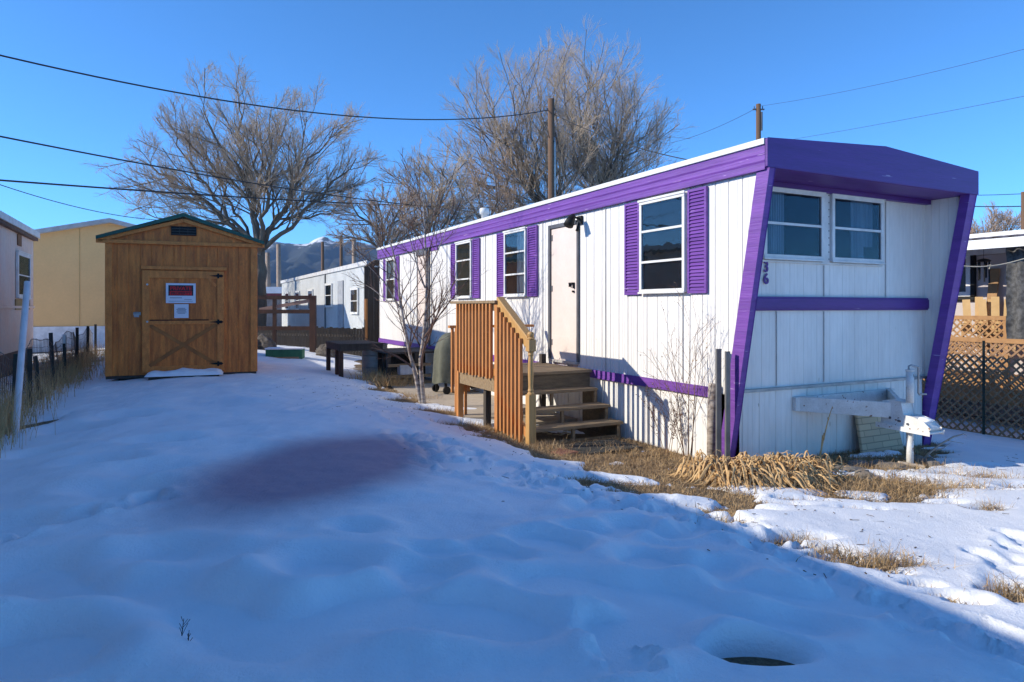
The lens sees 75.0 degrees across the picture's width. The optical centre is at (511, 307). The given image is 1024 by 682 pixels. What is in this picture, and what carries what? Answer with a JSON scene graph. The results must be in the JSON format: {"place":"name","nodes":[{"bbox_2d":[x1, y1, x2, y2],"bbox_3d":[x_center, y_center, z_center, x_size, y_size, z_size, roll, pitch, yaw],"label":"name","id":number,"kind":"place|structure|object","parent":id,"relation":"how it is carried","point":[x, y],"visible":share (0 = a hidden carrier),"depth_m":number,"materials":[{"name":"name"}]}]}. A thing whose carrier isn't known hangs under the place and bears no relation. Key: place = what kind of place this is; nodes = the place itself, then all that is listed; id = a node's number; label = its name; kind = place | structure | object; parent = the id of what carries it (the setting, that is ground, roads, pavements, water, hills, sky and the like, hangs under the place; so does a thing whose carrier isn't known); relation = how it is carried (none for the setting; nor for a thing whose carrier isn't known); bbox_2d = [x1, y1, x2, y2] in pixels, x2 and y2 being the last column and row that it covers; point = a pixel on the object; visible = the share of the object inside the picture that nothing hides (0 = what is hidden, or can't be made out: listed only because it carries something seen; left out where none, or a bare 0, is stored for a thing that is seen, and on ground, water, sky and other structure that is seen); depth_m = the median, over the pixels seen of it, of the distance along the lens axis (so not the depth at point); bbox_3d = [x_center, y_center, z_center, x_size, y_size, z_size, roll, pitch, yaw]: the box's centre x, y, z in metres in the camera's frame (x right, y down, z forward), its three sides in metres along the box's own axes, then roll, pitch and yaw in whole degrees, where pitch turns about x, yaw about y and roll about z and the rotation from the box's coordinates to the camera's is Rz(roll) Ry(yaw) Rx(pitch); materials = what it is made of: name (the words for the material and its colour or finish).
{"place":"outdoors","nodes":[
{"label":"outdoors","id":0,"kind":"place"},
{"bbox_2d":[0,184,154,219],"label":"power line","id":1,"kind":"object","parent":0,"point":[73,206],"visible":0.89,"depth_m":18.90,"materials":[{"name":"rubber"}]},
{"bbox_2d":[144,368,222,379],"bbox_3d":[-6.457,1.305,13.170,1.380,0.210,0.560,0,0,-22],"label":"snow patch","id":2,"kind":"object","parent":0,"point":[180,372],"depth_m":12.96,"materials":[{"name":"snow"}]},
{"bbox_2d":[32,349,361,371],"bbox_3d":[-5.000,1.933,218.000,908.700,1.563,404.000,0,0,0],"label":"snowy yard","id":3,"kind":"structure","parent":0,"point":[358,367],"depth_m":18.26,"materials":[{"name":"snow"}]},
{"bbox_2d":[0,210,39,377],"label":"pink mobile home","id":4,"kind":"object","parent":3,"relation":"on","point":[17,238],"visible":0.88,"depth_m":15.60,"materials":[{"name":"metal"}]},
{"bbox_2d":[16,250,31,298],"bbox_3d":[-12.093,-0.780,16.523,0.069,1.149,1.625,0,0,-27],"label":"window","id":5,"kind":"structure","parent":4,"relation":"in","point":[23,259],"depth_m":16.37,"materials":[{"name":"white metal"}]},
{"bbox_2d":[33,218,134,351],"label":"yellow house","id":6,"kind":"structure","parent":3,"relation":"on","point":[69,277],"depth_m":23.43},
{"bbox_2d":[81,51,388,325],"bbox_3d":[-14.773,-6.572,36.532,17.077,16.397,9.288,0,0,0],"label":"cottonwood tree","id":7,"kind":"object","parent":3,"relation":"on","point":[248,172],"visible":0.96,"depth_m":35.41,"materials":[{"name":"brown plant"}]},
{"bbox_2d":[257,333,276,349],"bbox_3d":[-7.324,1.116,19.500,0.844,0.702,0.720,0,0,-30],"label":"brush heap","id":8,"kind":"object","parent":3,"relation":"on","point":[263,341],"visible":0.42,"depth_m":19.31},
{"bbox_2d":[265,253,270,286],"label":"dead tree","id":9,"kind":"object","parent":3,"relation":"on","point":[267,262],"visible":0.33,"depth_m":47.87,"materials":[{"name":"wood"}]},
{"bbox_2d":[266,287,281,325],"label":"building","id":10,"kind":"structure","parent":3,"relation":"on","point":[273,291],"depth_m":46.17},
{"bbox_2d":[276,244,281,286],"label":"utility pole","id":11,"kind":"object","parent":3,"relation":"on","point":[278,267],"visible":0.4,"depth_m":47.88,"materials":[{"name":"metal"}]},
{"bbox_2d":[265,347,305,358],"bbox_3d":[-6.218,1.282,18.295,1.000,0.345,0.450,0,0,-7],"label":"green planter","id":12,"kind":"object","parent":3,"relation":"on","point":[289,352],"visible":0.85,"depth_m":18.11,"materials":[{"name":"paint"}]},
{"bbox_2d":[257,325,363,355],"bbox_3d":[-6.527,1.226,21.538,4.999,1.247,0.066,0,0,24],"label":"board fence","id":13,"kind":"object","parent":3,"relation":"on","point":[298,338],"visible":0.2,"depth_m":21.36,"materials":[{"name":"brown wood"}]},
{"bbox_2d":[321,242,323,270],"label":"utility pole","id":14,"kind":"object","parent":3,"relation":"on","point":[322,256],"visible":0.4,"depth_m":59.89,"materials":[{"name":"brown wood"}]},
{"bbox_2d":[281,259,379,328],"bbox_3d":[-8.010,-0.025,32.676,3.583,3.550,20.180,0,0,-27],"label":"mobile home","id":15,"kind":"object","parent":3,"relation":"on","point":[340,297],"visible":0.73,"depth_m":28.19,"materials":[{"name":"grey"}]},
{"bbox_2d":[285,292,288,309],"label":"window","id":16,"kind":"structure","parent":15,"relation":"in","point":[286,293],"depth_m":38.67,"materials":[{"name":"glass"}]},
{"bbox_2d":[295,291,299,309],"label":"window","id":17,"kind":"structure","parent":15,"relation":"in","point":[297,293],"depth_m":35.62,"materials":[{"name":"glass"}]},
{"bbox_2d":[307,289,312,309],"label":"window","id":18,"kind":"structure","parent":15,"relation":"in","point":[310,291],"depth_m":32.31,"materials":[{"name":"white metal"}]},
{"bbox_2d":[325,283,331,306],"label":"window","id":19,"kind":"structure","parent":15,"relation":"in","point":[328,286],"depth_m":28.63,"materials":[{"name":"glass"}]},
{"bbox_2d":[338,280,342,327],"bbox_3d":[-6.840,-0.050,26.580,0.030,2.000,0.900,0,0,-27],"label":"door","id":20,"kind":"structure","parent":15,"relation":"in","point":[340,283],"depth_m":26.50,"materials":[{"name":"metal"}]},
{"bbox_2d":[350,287,358,313],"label":"window","id":21,"kind":"structure","parent":15,"relation":"in","point":[354,292],"depth_m":24.58,"materials":[{"name":"glass"}]},
{"bbox_2d":[340,237,342,265],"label":"utility pole","id":22,"kind":"object","parent":3,"relation":"on","point":[341,255],"visible":0.19,"depth_m":59.88,"materials":[{"name":"brown wood"}]},
{"bbox_2d":[352,239,356,263],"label":"dead tree","id":23,"kind":"object","parent":3,"relation":"on","point":[354,257],"visible":0.06,"depth_m":49.87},
{"bbox_2d":[363,259,379,341],"bbox_3d":[-4.075,0.146,20.485,0.973,3.207,0.250,0,0,-27],"label":"plank screen","id":24,"kind":"object","parent":3,"relation":"on","point":[371,318],"visible":0.32,"depth_m":20.32,"materials":[{"name":"brown wood"}]},
{"bbox_2d":[323,176,438,259],"bbox_3d":[-5.722,-2.027,29.797,5.285,8.123,3.065,0,0,-19],"label":"bare tree","id":25,"kind":"object","parent":3,"relation":"on","point":[393,235],"visible":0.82,"depth_m":29.65,"materials":[{"name":"brown plant"}]},
{"bbox_2d":[373,139,485,240],"bbox_3d":[-4.194,-3.060,33.113,6.396,10.941,4.471,0,0,29],"label":"bare tree","id":26,"kind":"object","parent":3,"relation":"on","point":[432,194],"visible":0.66,"depth_m":32.45,"materials":[{"name":"brown plant"}]},
{"bbox_2d":[434,143,530,224],"bbox_3d":[-1.437,-3.186,37.614,5.839,12.014,5.166,0,0,0],"label":"bare tree","id":27,"kind":"object","parent":3,"relation":"on","point":[498,205],"visible":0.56,"depth_m":37.69,"materials":[{"name":"brown plant"}]},
{"bbox_2d":[424,27,616,220],"bbox_3d":[0.389,-7.174,39.520,12.227,20.234,9.454,0,0,0],"label":"cottonwood tree","id":28,"kind":"object","parent":3,"relation":"on","point":[524,172],"visible":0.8,"depth_m":39.06,"materials":[{"name":"brown plant"}]},
{"bbox_2d":[544,98,559,198],"bbox_3d":[1.548,-2.703,26.011,0.626,10.819,0.309,0,0,-23],"label":"utility pole","id":29,"kind":"object","parent":3,"relation":"on","point":[551,164],"visible":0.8,"depth_m":25.90,"materials":[{"name":"brown wood"}]},
{"bbox_2d":[0,54,547,119],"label":"power line","id":30,"kind":"object","parent":29,"relation":"attached to","point":[245,103],"visible":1,"depth_m":15.92,"materials":[{"name":"rubber"}]},
{"bbox_2d":[554,114,687,159],"bbox_3d":[4.071,-6.133,24.001,6.376,2.836,0.029,0,0,39],"label":"power line","id":31,"kind":"object","parent":29,"relation":"attached to","point":[622,142],"visible":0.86,"depth_m":24.05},
{"bbox_2d":[542,15,698,193],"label":"cottonwood tree","id":32,"kind":"object","parent":3,"relation":"on","point":[610,171],"visible":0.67,"depth_m":41.77,"materials":[{"name":"brown plant"}]},
{"bbox_2d":[752,104,764,139],"bbox_3d":[14.784,-4.561,40.000,0.700,15.223,0.338,0,0,0],"label":"utility pole","id":33,"kind":"object","parent":3,"relation":"on","point":[759,120],"visible":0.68,"depth_m":39.89,"materials":[{"name":"brown wood"}]},
{"bbox_2d":[763,49,1023,105],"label":"power line","id":34,"kind":"object","parent":33,"relation":"attached to","point":[904,78],"visible":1,"depth_m":30.57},
{"bbox_2d":[797,96,1023,138],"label":"power line","id":35,"kind":"object","parent":33,"relation":"attached to","point":[921,116],"visible":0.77,"depth_m":30.01,"materials":[{"name":"rubber"}]},
{"bbox_2d":[970,201,1020,233],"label":"bare tree","id":36,"kind":"object","parent":3,"relation":"on","point":[1006,218],"visible":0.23,"depth_m":59.50,"materials":[{"name":"brown plant"}]},
{"bbox_2d":[1021,192,1023,229],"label":"utility pole","id":37,"kind":"object","parent":3,"relation":"on","point":[1022,210],"visible":0.23,"depth_m":23.97,"materials":[{"name":"brown wood"}]},
{"bbox_2d":[975,206,1020,206],"bbox_3d":[18.853,-3.860,25.000,4.265,0.253,0.034,0,0,28],"label":"power line","id":38,"kind":"object","parent":37,"relation":"attached to","point":[997,206],"visible":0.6,"depth_m":25.23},
{"bbox_2d":[0,179,489,207],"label":"power line","id":39,"kind":"object","parent":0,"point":[171,192],"visible":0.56,"depth_m":21.27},
{"bbox_2d":[0,136,506,209],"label":"power line","id":40,"kind":"object","parent":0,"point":[192,172],"visible":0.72,"depth_m":17.95,"materials":[{"name":"rubber"}]},
{"bbox_2d":[265,236,378,286],"bbox_3d":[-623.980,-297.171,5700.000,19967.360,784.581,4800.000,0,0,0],"label":"mountains","id":41,"kind":"structure","parent":0,"point":[297,260],"depth_m":5970.42,"materials":[{"name":"stone"}]},
{"bbox_2d":[0,345,1023,681],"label":"snow","id":42,"kind":"structure","parent":0,"point":[308,525],"depth_m":3.89,"materials":[{"name":"snow"}]},
{"bbox_2d":[179,617,189,635],"bbox_3d":[-1.388,1.366,2.826,0.038,0.124,0.024,0,0,-44],"label":"snow weed","id":43,"kind":"object","parent":42,"relation":"on","point":[182,632],"visible":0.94,"depth_m":2.82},
{"bbox_2d":[257,296,316,352],"bbox_3d":[-7.426,0.702,20.000,3.090,2.096,0.120,0,0,0],"label":"rail fence","id":44,"kind":"object","parent":42,"relation":"on","point":[311,311],"visible":0.6,"depth_m":19.95,"materials":[{"name":"wood"}]},
{"bbox_2d":[270,385,1017,576],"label":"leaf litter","id":45,"kind":"object","parent":42,"relation":"on","point":[725,503],"visible":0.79,"depth_m":5.71,"materials":[{"name":"plant"}]},
{"bbox_2d":[898,461,924,467],"bbox_3d":[4.360,1.721,7.280,0.254,0.057,0.070,0,0,18],"label":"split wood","id":46,"kind":"object","parent":42,"relation":"on","point":[912,464],"visible":0.56,"depth_m":7.26,"materials":[{"name":"wood"}]},
{"bbox_2d":[922,337,1023,439],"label":"lattice fence","id":47,"kind":"object","parent":42,"relation":"on","point":[988,341],"visible":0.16,"depth_m":12.98,"materials":[{"name":"brown wood"}]},
{"bbox_2d":[922,229,1023,422],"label":"neighbour home","id":48,"kind":"object","parent":42,"relation":"on","point":[993,245],"visible":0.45,"depth_m":15.28,"materials":[{"name":"grey"}]},
{"bbox_2d":[958,255,969,296],"bbox_3d":[10.581,-0.760,15.951,0.069,1.023,0.761,0,0,-27],"label":"window","id":49,"kind":"structure","parent":48,"relation":"in","point":[964,291],"depth_m":15.71,"materials":[{"name":"white metal"}]},
{"bbox_2d":[922,369,1023,406],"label":"porch floor","id":50,"kind":"structure","parent":48,"relation":"attached to","point":[992,393],"depth_m":14.41,"materials":[{"name":"brown wood"}]},
{"bbox_2d":[943,315,1009,395],"bbox_3d":[9.486,1.019,15.541,0.090,1.663,3.755,0,0,-27],"label":"porch railing","id":51,"kind":"object","parent":50,"relation":"on","point":[987,319],"visible":0.25,"depth_m":14.33,"materials":[{"name":"brown wood"}]},
{"bbox_2d":[960,297,998,348],"bbox_3d":[10.391,0.359,14.829,0.720,1.183,0.790,0,0,34],"label":"slat chair","id":52,"kind":"object","parent":50,"relation":"on","point":[966,308],"visible":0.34,"depth_m":15.10,"materials":[{"name":"brown wood"}]},
{"bbox_2d":[976,297,1015,351],"bbox_3d":[10.577,0.359,14.576,0.720,1.183,0.790,0,0,34],"label":"slat chair","id":53,"kind":"object","parent":50,"relation":"on","point":[982,306],"visible":0.34,"depth_m":14.84,"materials":[{"name":"brown wood"}]},
{"bbox_2d":[976,249,991,282],"bbox_3d":[10.250,-0.975,14.488,0.280,0.920,0.280,0,0,-27],"label":"wind chime","id":54,"kind":"object","parent":48,"relation":"hanging from","point":[979,261],"visible":0.98,"depth_m":14.47,"materials":[{"name":"black metal"}]},
{"bbox_2d":[983,268,999,349],"bbox_3d":[10.841,0.039,15.089,0.346,1.829,0.202,0,0,-24],"label":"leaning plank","id":55,"kind":"object","parent":48,"relation":"attached to","point":[993,285],"visible":0.5,"depth_m":15.10,"materials":[{"name":"wood"}]},
{"bbox_2d":[964,258,1023,268],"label":"clothes line","id":56,"kind":"object","parent":48,"relation":"attached to","point":[994,265],"visible":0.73,"depth_m":11.13,"materials":[{"name":"beige fabric"}]},
{"bbox_2d":[1006,246,1023,338],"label":"porch tarp","id":57,"kind":"object","parent":48,"relation":"hanging from","point":[1015,300],"visible":0.96,"depth_m":13.71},
{"bbox_2d":[0,0,1023,244],"label":"sky","id":58,"kind":"structure","parent":0,"point":[722,59],"materials":[{"name":"blue"}]},
{"bbox_2d":[25,372,1023,665],"bbox_3d":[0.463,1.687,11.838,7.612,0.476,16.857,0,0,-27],"label":"dead grass","id":59,"kind":"structure","parent":0,"point":[680,484],"depth_m":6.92,"materials":[{"name":"plant"}]},
{"bbox_2d":[12,281,30,432],"bbox_3d":[-6.177,0.684,8.389,0.075,2.065,1.093,0,0,-29],"label":"plastic pipe","id":60,"kind":"object","parent":59,"relation":"on","point":[22,341],"visible":0.79,"depth_m":8.39,"materials":[{"name":"white plastic"}]},
{"bbox_2d":[0,324,96,417],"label":"wire fence","id":61,"kind":"object","parent":59,"relation":"on","point":[75,339],"visible":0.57,"depth_m":12.00,"materials":[{"name":"black metal"}]},
{"bbox_2d":[0,339,104,457],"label":"tall weeds","id":62,"kind":"object","parent":59,"relation":"on","point":[6,423],"visible":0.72,"depth_m":10.09,"materials":[{"name":"brown plant"}]},
{"bbox_2d":[1,340,111,387],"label":"chain-link fence","id":63,"kind":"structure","parent":59,"relation":"on","point":[101,359],"depth_m":15.05,"materials":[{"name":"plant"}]},
{"bbox_2d":[96,213,263,379],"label":"storage shed","id":64,"kind":"structure","parent":59,"relation":"on","point":[146,331],"depth_m":13.45,"materials":[{"name":"wood"}]},
{"bbox_2d":[166,283,195,302],"bbox_3d":[-6.672,-0.280,13.435,0.540,0.400,0.016,0,0,-22],"label":"private property sign","id":65,"kind":"object","parent":64,"relation":"attached to","point":[180,292],"visible":1,"depth_m":13.43,"materials":[{"name":"plastic"}]},
{"bbox_2d":[174,304,188,317],"bbox_3d":[-6.664,0.080,13.443,0.260,0.280,0.008,0,0,-22],"label":"paper notice","id":66,"kind":"object","parent":64,"relation":"attached to","point":[181,310],"visible":1,"depth_m":13.44,"materials":[{"name":"paper"}]},
{"bbox_2d":[142,270,223,373],"bbox_3d":[-6.628,0.295,13.482,1.490,2.050,0.067,0,0,-22],"label":"door","id":67,"kind":"structure","parent":64,"relation":"in","point":[169,343],"depth_m":13.48,"materials":[{"name":"wood"}]},
{"bbox_2d":[315,344,343,357],"bbox_3d":[-5.370,1.353,19.499,0.871,0.679,0.723,0,0,0],"label":"brush heap","id":68,"kind":"object","parent":59,"relation":"on","point":[320,350],"visible":0.23,"depth_m":19.25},
{"bbox_2d":[325,340,382,376],"bbox_3d":[-3.778,1.300,15.873,0.990,0.940,1.550,0,0,-27],"label":"wooden table","id":69,"kind":"object","parent":59,"relation":"on","point":[339,347],"visible":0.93,"depth_m":15.36,"materials":[{"name":"brown wood"}]},
{"bbox_2d":[362,343,387,379],"bbox_3d":[-3.224,1.275,15.679,0.608,0.830,0.608,0,0,0],"label":"metal drum","id":70,"kind":"object","parent":59,"relation":"on","point":[369,359],"visible":0.39,"depth_m":15.41,"materials":[{"name":"metal"}]},
{"bbox_2d":[342,147,490,403],"bbox_3d":[-1.629,-0.527,10.900,2.610,4.453,1.963,0,0,0],"label":"birch tree","id":71,"kind":"object","parent":59,"relation":"on","point":[420,388],"visible":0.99,"depth_m":11.07,"materials":[{"name":"grey plant"}]},
{"bbox_2d":[392,377,576,424],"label":"concrete patio","id":72,"kind":"structure","parent":59,"relation":"on","point":[474,399],"depth_m":11.76,"materials":[{"name":"concrete"}]},
{"bbox_2d":[347,365,418,386],"bbox_3d":[-2.779,1.491,14.561,1.574,0.394,2.238,0,0,-25],"label":"patio straw","id":73,"kind":"object","parent":72,"relation":"on","point":[376,378],"visible":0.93,"depth_m":14.14,"materials":[{"name":"plant"}]},
{"bbox_2d":[397,365,411,374],"bbox_3d":[-2.293,1.350,14.410,0.320,0.200,0.208,0,0,-27],"label":"plastic crate","id":74,"kind":"object","parent":73,"relation":"on","point":[405,369],"visible":0.74,"depth_m":14.31,"materials":[{"name":"plastic"}]},
{"bbox_2d":[371,347,434,385],"bbox_3d":[-2.423,1.385,15.146,1.260,0.830,1.560,0,0,-27],"label":"picnic table","id":75,"kind":"object","parent":72,"relation":"on","point":[391,364],"visible":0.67,"depth_m":14.89,"materials":[{"name":"brown wood"}]},
{"bbox_2d":[432,331,471,393],"bbox_3d":[-1.010,1.058,13.167,1.170,1.213,0.690,0,0,-33],"label":"covered grill","id":76,"kind":"object","parent":72,"relation":"on","point":[442,364],"visible":0.41,"depth_m":12.76,"materials":[{"name":"grey fabric"}]},
{"bbox_2d":[448,297,622,445],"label":"wooden steps","id":77,"kind":"structure","parent":59,"relation":"on","point":[509,378],"depth_m":8.93,"materials":[{"name":"brown wood"}]},
{"bbox_2d":[542,429,570,435],"bbox_3d":[0.596,1.671,8.890,0.428,0.065,0.265,0,0,-10],"label":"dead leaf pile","id":78,"kind":"object","parent":59,"relation":"on","point":[559,432],"visible":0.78,"depth_m":8.81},
{"bbox_2d":[551,448,577,455],"bbox_3d":[0.564,1.665,7.657,0.280,0.030,0.290,2,-2,-44],"label":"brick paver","id":79,"kind":"object","parent":59,"relation":"on","point":[564,451],"visible":0.67,"depth_m":7.61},
{"bbox_2d":[558,439,642,454],"bbox_3d":[1.062,1.690,8.078,0.860,0.018,0.580,0,0,-29],"label":"rubber mat","id":80,"kind":"object","parent":59,"relation":"on","point":[591,449],"visible":0.84,"depth_m":8.04,"materials":[{"name":"rubber"}]},
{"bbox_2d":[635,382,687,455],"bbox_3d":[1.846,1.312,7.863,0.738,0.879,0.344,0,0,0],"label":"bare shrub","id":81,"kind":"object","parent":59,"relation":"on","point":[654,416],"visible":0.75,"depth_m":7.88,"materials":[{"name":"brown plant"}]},
{"bbox_2d":[377,137,978,467],"bbox_3d":[1.093,0.000,13.676,4.242,4.500,14.882,0,0,-27],"label":"mobile home","id":82,"kind":"object","parent":59,"relation":"on","point":[820,279],"visible":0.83,"depth_m":8.25,"materials":[{"name":"white"}]},
{"bbox_2d":[385,257,394,300],"bbox_3d":[-3.340,-0.764,18.339,0.069,1.172,0.830,0,0,-27],"label":"window","id":83,"kind":"structure","parent":82,"relation":"in","point":[388,265],"depth_m":18.44,"materials":[{"name":"glass"}]},
{"bbox_2d":[418,255,424,340],"bbox_3d":[-2.160,-0.215,16.084,0.018,2.070,0.630,0,0,-27],"label":"rear door","id":84,"kind":"structure","parent":82,"relation":"in","point":[420,286],"depth_m":16.12,"materials":[{"name":"beige paint"}]},
{"bbox_2d":[454,239,471,298],"bbox_3d":[-1.001,-0.774,13.767,0.069,1.192,0.840,0,0,-27],"label":"window","id":85,"kind":"structure","parent":82,"relation":"in","point":[463,249],"depth_m":13.79,"materials":[{"name":"white metal"}]},
{"bbox_2d":[503,227,526,296],"bbox_3d":[0.053,-0.774,11.712,0.069,1.192,0.860,0,0,-27],"label":"window","id":86,"kind":"structure","parent":82,"relation":"in","point":[515,240],"depth_m":11.72,"materials":[{"name":"glass"}]},
{"bbox_2d":[551,225,575,361],"bbox_3d":[0.782,-0.207,10.284,0.064,2.055,0.745,0,0,-27],"label":"door","id":87,"kind":"structure","parent":82,"relation":"in","point":[563,288],"depth_m":10.26,"materials":[{"name":"beige paint"}]},
{"bbox_2d":[637,190,686,293],"bbox_3d":[1.844,-0.769,8.214,0.069,1.202,0.880,0,0,-27],"label":"window","id":88,"kind":"structure","parent":82,"relation":"in","point":[663,218],"depth_m":8.21,"materials":[{"name":"glass"}]},
{"bbox_2d":[763,187,825,261],"bbox_3d":[3.267,-0.959,7.720,1.030,0.842,0.069,0,0,-27],"label":"window","id":89,"kind":"structure","parent":82,"relation":"in","point":[795,228],"depth_m":7.76,"materials":[{"name":"glass"}]},
{"bbox_2d":[830,193,885,264],"bbox_3d":[4.269,-0.959,8.233,1.000,0.842,0.069,0,0,-27],"label":"window","id":90,"kind":"structure","parent":82,"relation":"in","point":[856,222],"depth_m":8.24,"materials":[{"name":"glass"}]},
{"bbox_2d":[640,282,718,463],"bbox_3d":[1.896,0.737,7.458,0.997,2.030,0.638,0,0,0],"label":"bare shrub","id":91,"kind":"object","parent":59,"relation":"on","point":[682,394],"visible":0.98,"depth_m":7.46,"materials":[{"name":"plant"}]},
{"bbox_2d":[669,449,729,480],"bbox_3d":[1.972,1.577,6.628,0.831,0.270,0.573,0,0,-37],"label":"dried daylily","id":92,"kind":"object","parent":59,"relation":"on","point":[697,454],"visible":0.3,"depth_m":6.55,"materials":[{"name":"plant"}]},
{"bbox_2d":[707,383,715,460],"bbox_3d":[2.214,1.314,7.386,0.112,0.931,0.109,0,0,0],"label":"cut post","id":93,"kind":"object","parent":59,"relation":"on","point":[711,428],"visible":0.64,"depth_m":7.34,"materials":[{"name":"grey wood"}]},
{"bbox_2d":[716,349,721,459],"bbox_3d":[2.246,1.102,7.251,0.050,1.297,0.050,0,0,0],"label":"metal stake","id":94,"kind":"object","parent":59,"relation":"on","point":[718,400],"visible":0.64,"depth_m":7.23,"materials":[{"name":"metal"}]},
{"bbox_2d":[725,351,729,462],"bbox_3d":[2.300,1.111,7.117,0.045,1.278,0.050,0,0,0],"label":"metal stake","id":95,"kind":"object","parent":59,"relation":"on","point":[727,403],"visible":0.64,"depth_m":7.09,"materials":[{"name":"metal"}]},
{"bbox_2d":[663,450,869,493],"bbox_3d":[2.517,1.583,6.602,2.197,0.321,1.262,0,0,0],"label":"dried daylily","id":96,"kind":"object","parent":59,"relation":"on","point":[778,469],"visible":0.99,"depth_m":6.39,"materials":[{"name":"plant"}]},
{"bbox_2d":[819,406,832,457],"bbox_3d":[3.474,1.428,7.395,0.164,0.663,0.038,0,0,11],"label":"dried stalk","id":97,"kind":"object","parent":59,"relation":"on","point":[823,438],"visible":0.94,"depth_m":7.40,"materials":[{"name":"plant"}]},
{"bbox_2d":[832,465,866,472],"bbox_3d":[3.573,1.740,7.104,0.487,0.115,0.228,0,0,0],"label":"rock","id":98,"kind":"object","parent":59,"relation":"on","point":[846,468],"visible":0.3,"depth_m":7.04,"materials":[{"name":"stone"}]},
{"bbox_2d":[847,460,869,466],"bbox_3d":[3.850,1.744,7.407,0.314,0.097,0.148,0,0,-12],"label":"rock","id":99,"kind":"object","parent":59,"relation":"on","point":[854,462],"visible":0.56,"depth_m":7.37,"materials":[{"name":"stone"}]},
{"bbox_2d":[854,469,875,481],"bbox_3d":[3.627,1.744,6.843,0.200,0.138,0.285,0,0,16],"label":"rock","id":100,"kind":"object","parent":59,"relation":"on","point":[864,472],"visible":0.52,"depth_m":6.79,"materials":[{"name":"stone"}]},
{"bbox_2d":[869,459,885,467],"bbox_3d":[4.078,1.754,7.426,0.332,0.092,0.180,0,0,-43],"label":"rock","id":101,"kind":"object","parent":59,"relation":"on","point":[876,461],"visible":0.5,"depth_m":7.39,"materials":[{"name":"stone"}]},
{"bbox_2d":[855,415,903,452],"bbox_3d":[4.545,1.570,8.255,0.799,0.620,0.176,0,0,-27],"label":"skirting panel","id":102,"kind":"object","parent":59,"relation":"on","point":[872,437],"visible":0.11,"depth_m":8.19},
{"bbox_2d":[875,462,912,470],"bbox_3d":[4.127,1.751,7.198,0.367,0.135,0.237,0,0,31],"label":"rock","id":103,"kind":"object","parent":59,"relation":"on","point":[900,466],"visible":0.45,"depth_m":7.17,"materials":[{"name":"stone"}]},
{"bbox_2d":[914,455,942,466],"bbox_3d":[4.611,1.744,7.444,0.231,0.164,0.371,0,0,-28],"label":"rock","id":104,"kind":"object","parent":59,"relation":"on","point":[930,462],"visible":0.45,"depth_m":7.37,"materials":[{"name":"stone"}]},
{"bbox_2d":[924,433,966,457],"bbox_3d":[4.898,1.600,7.547,0.568,0.323,0.098,0,0,0],"label":"fallen branch","id":105,"kind":"object","parent":59,"relation":"on","point":[933,450],"visible":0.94,"depth_m":7.54,"materials":[{"name":"wood"}]},
{"bbox_2d":[982,341,984,434],"bbox_3d":[9.127,1.625,12.915,0.050,1.950,0.040,0,0,0],"label":"fence stake","id":106,"kind":"object","parent":59,"relation":"on","point":[983,387],"visible":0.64,"depth_m":12.89,"materials":[{"name":"black metal"}]}
]}

